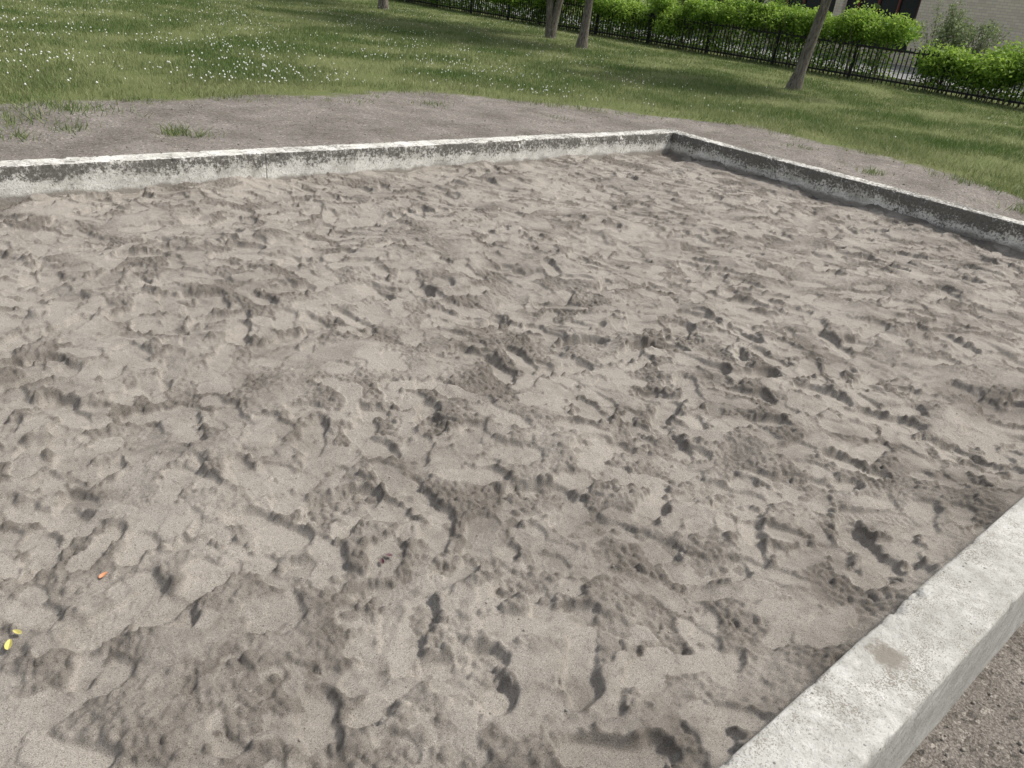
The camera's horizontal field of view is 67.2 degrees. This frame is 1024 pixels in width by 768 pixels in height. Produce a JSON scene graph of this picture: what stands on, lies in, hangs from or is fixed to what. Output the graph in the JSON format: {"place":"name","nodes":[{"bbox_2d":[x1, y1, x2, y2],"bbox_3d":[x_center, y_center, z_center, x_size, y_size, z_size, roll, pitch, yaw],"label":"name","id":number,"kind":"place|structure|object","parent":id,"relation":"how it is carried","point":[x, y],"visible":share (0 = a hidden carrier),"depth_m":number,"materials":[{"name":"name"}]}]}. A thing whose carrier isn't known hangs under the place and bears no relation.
{"place":"outdoors","nodes":[
{"label":"outdoors","id":0,"kind":"place"},
{"bbox_2d":[0,0,1023,767],"bbox_3d":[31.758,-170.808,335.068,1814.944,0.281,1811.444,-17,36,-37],"label":"ground","id":1,"kind":"structure","parent":0,"point":[286,120],"depth_m":8.89,"materials":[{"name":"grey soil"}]},
{"bbox_2d":[0,111,37,135],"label":"weed tuft","id":2,"kind":"object","parent":1,"relation":"on","point":[14,122],"visible":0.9,"depth_m":6.38,"materials":[{"name":"green plant"}]},
{"bbox_2d":[0,125,51,142],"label":"weed tuft","id":3,"kind":"object","parent":1,"relation":"on","point":[19,135],"visible":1,"depth_m":6.04,"materials":[{"name":"green plant"}]},
{"bbox_2d":[0,100,102,128],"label":"weed tuft","id":4,"kind":"object","parent":1,"relation":"on","point":[9,115],"visible":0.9,"depth_m":6.70,"materials":[{"name":"green plant"}]},
{"bbox_2d":[44,115,101,134],"bbox_3d":[-3.740,-2.173,6.433,0.433,0.101,0.501,8,28,2],"label":"weed tuft","id":5,"kind":"object","parent":1,"relation":"on","point":[71,128],"visible":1,"depth_m":6.46,"materials":[{"name":"green plant"}]},
{"bbox_2d":[10,94,154,118],"bbox_3d":[-4.096,-2.625,7.209,1.097,0.104,1.129,-17,36,-37],"label":"weed tuft","id":6,"kind":"object","parent":1,"relation":"on","point":[77,110],"visible":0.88,"depth_m":7.24,"materials":[{"name":"green plant"}]},
{"bbox_2d":[145,117,191,136],"bbox_3d":[-3.020,-2.259,6.721,0.448,0.135,0.393,-9,31,-27],"label":"weed tuft","id":7,"kind":"object","parent":1,"relation":"on","point":[175,130],"visible":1,"depth_m":6.71,"materials":[{"name":"green plant"}]},
{"bbox_2d":[183,127,224,138],"bbox_3d":[-2.740,-2.220,6.744,0.409,0.102,0.319,6,28,-1],"label":"weed tuft","id":8,"kind":"object","parent":1,"relation":"on","point":[201,135],"visible":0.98,"depth_m":6.76,"materials":[{"name":"green plant"}]},
{"bbox_2d":[0,129,681,205],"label":"concrete curb","id":9,"kind":"structure","parent":1,"relation":"on","point":[21,180],"depth_m":6.18,"materials":[{"name":"white paint"}]},
{"bbox_2d":[329,96,373,104],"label":"weed tuft","id":10,"kind":"object","parent":1,"relation":"on","point":[358,101],"visible":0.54,"depth_m":9.19,"materials":[{"name":"green plant"}]},
{"bbox_2d":[377,0,388,9],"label":"broadleaf tree","id":11,"kind":"object","parent":1,"relation":"on","point":[382,4],"visible":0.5,"depth_m":28.57,"materials":[{"name":"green plant"}]},
{"bbox_2d":[404,97,454,108],"bbox_3d":[-1.001,-3.572,9.730,0.558,0.074,0.631,-17,36,-37],"label":"weed tuft","id":12,"kind":"object","parent":1,"relation":"on","point":[431,102],"visible":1,"depth_m":9.73,"materials":[{"name":"green plant"}]},
{"bbox_2d":[0,0,1005,137],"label":"clover flowers","id":13,"kind":"object","parent":1,"relation":"on","point":[68,80],"visible":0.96,"depth_m":12.39,"materials":[{"name":"white plant"}]},
{"bbox_2d":[0,151,1023,767],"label":"sand","id":14,"kind":"structure","parent":1,"relation":"on","point":[184,323],"depth_m":2.96,"materials":[{"name":"beige sand"}]},
{"bbox_2d":[4,639,11,649],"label":"fallen leaf","id":15,"kind":"object","parent":14,"relation":"on","point":[8,645],"visible":1,"depth_m":1.95,"materials":[{"name":"yellow plant"}]},
{"bbox_2d":[13,629,21,633],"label":"fallen leaf","id":16,"kind":"object","parent":14,"relation":"on","point":[16,631],"visible":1,"depth_m":1.98,"materials":[{"name":"yellow plant"}]},
{"bbox_2d":[545,0,563,38],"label":"broadleaf tree","id":17,"kind":"object","parent":1,"relation":"on","point":[552,18],"visible":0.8,"depth_m":23.61,"materials":[{"name":"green plant"}]},
{"bbox_2d":[576,0,592,48],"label":"broadleaf tree","id":18,"kind":"object","parent":1,"relation":"on","point":[582,41],"visible":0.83,"depth_m":21.07,"materials":[{"name":"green plant"}]},
{"bbox_2d":[398,0,793,62],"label":"hedge","id":19,"kind":"object","parent":1,"relation":"on","point":[732,12],"visible":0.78,"depth_m":25.41,"materials":[{"name":"green plant"}]},
{"bbox_2d":[645,0,684,10],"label":"shrub","id":20,"kind":"object","parent":1,"relation":"on","point":[675,3],"visible":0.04,"depth_m":35.77,"materials":[{"name":"green plant"}]},
{"bbox_2d":[399,0,1023,107],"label":"metal fence","id":21,"kind":"object","parent":1,"relation":"on","point":[705,50],"visible":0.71,"depth_m":23.40,"materials":[{"name":"black metal"}]},
{"bbox_2d":[681,0,745,39],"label":"shrub","id":22,"kind":"object","parent":1,"relation":"on","point":[713,3],"visible":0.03,"depth_m":33.15,"materials":[{"name":"green plant"}]},
{"bbox_2d":[415,0,1023,102],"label":"kerb","id":23,"kind":"structure","parent":1,"relation":"on","point":[908,81],"depth_m":23.34,"materials":[{"name":"stone"}]},
{"bbox_2d":[759,0,802,45],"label":"shrub","id":24,"kind":"object","parent":1,"relation":"on","point":[785,3],"visible":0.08,"depth_m":31.01,"materials":[{"name":"green plant"}]},
{"bbox_2d":[781,141,818,150],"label":"weed tuft","id":25,"kind":"object","parent":1,"relation":"on","point":[799,145],"visible":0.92,"depth_m":9.69,"materials":[{"name":"green plant"}]},
{"bbox_2d":[785,0,880,90],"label":"broadleaf tree","id":26,"kind":"object","parent":1,"relation":"on","point":[796,79],"visible":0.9,"depth_m":16.26,"materials":[{"name":"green plant"}]},
{"bbox_2d":[752,0,924,81],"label":"hedge","id":27,"kind":"object","parent":1,"relation":"on","point":[876,28],"visible":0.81,"depth_m":21.51,"materials":[{"name":"green plant"}]},
{"bbox_2d":[670,132,1023,252],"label":"concrete curb","id":28,"kind":"structure","parent":1,"relation":"on","point":[847,190],"depth_m":7.55,"materials":[{"name":"white paint"}]},
{"bbox_2d":[693,0,1023,67],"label":"walls","id":29,"kind":"structure","parent":1,"relation":"on","point":[1007,14],"depth_m":29.08,"materials":[{"name":"beige brick"}]},
{"bbox_2d":[680,0,921,52],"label":"window frames","id":30,"kind":"structure","parent":29,"relation":"attached to","point":[879,3],"depth_m":31.72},
{"bbox_2d":[683,0,919,52],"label":"windows","id":31,"kind":"structure","parent":29,"relation":"attached to","point":[907,6],"depth_m":31.64,"materials":[{"name":"black glass"}]},
{"bbox_2d":[842,157,893,175],"bbox_3d":[3.970,-2.475,8.754,0.425,0.107,0.642,-17,36,-37],"label":"weed tuft","id":32,"kind":"object","parent":1,"relation":"on","point":[873,170],"visible":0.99,"depth_m":8.66,"materials":[{"name":"green plant"}]},
{"bbox_2d":[720,497,1023,767],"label":"concrete curb","id":33,"kind":"structure","parent":1,"relation":"on","point":[888,691],"depth_m":1.92,"materials":[{"name":"grey concrete"}]},
{"bbox_2d":[915,0,973,71],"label":"shrub","id":34,"kind":"object","parent":1,"relation":"on","point":[943,33],"visible":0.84,"depth_m":25.80,"materials":[{"name":"green plant"}]},
{"bbox_2d":[893,36,1023,107],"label":"hedge","id":35,"kind":"object","parent":1,"relation":"on","point":[1012,58],"visible":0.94,"depth_m":19.03,"materials":[{"name":"green plant"}]},
{"bbox_2d":[940,22,982,51],"bbox_3d":[15.062,-11.330,26.218,1.269,1.770,1.002,2,28,-8],"label":"shrub","id":36,"kind":"object","parent":1,"relation":"on","point":[952,42],"visible":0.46,"depth_m":25.84,"materials":[{"name":"green plant"}]},
{"bbox_2d":[950,18,1012,56],"bbox_3d":[15.393,-11.130,25.600,1.804,2.060,1.477,12,28,10],"label":"shrub","id":37,"kind":"object","parent":1,"relation":"on","point":[983,40],"visible":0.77,"depth_m":25.34,"materials":[{"name":"green plant"}]},
{"bbox_2d":[992,200,1023,215],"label":"weed tuft","id":38,"kind":"object","parent":1,"relation":"on","point":[1022,210],"visible":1,"depth_m":8.08,"materials":[{"name":"green plant"}]},
{"bbox_2d":[0,0,1023,201],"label":"grass","id":39,"kind":"structure","parent":0,"point":[577,84],"depth_m":13.37,"materials":[{"name":"green plant"}]},
{"bbox_2d":[445,0,1023,96],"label":"street pavement","id":40,"kind":"structure","parent":0,"point":[897,70],"depth_m":28.56,"materials":[{"name":"grey asphalt"}]}
]}

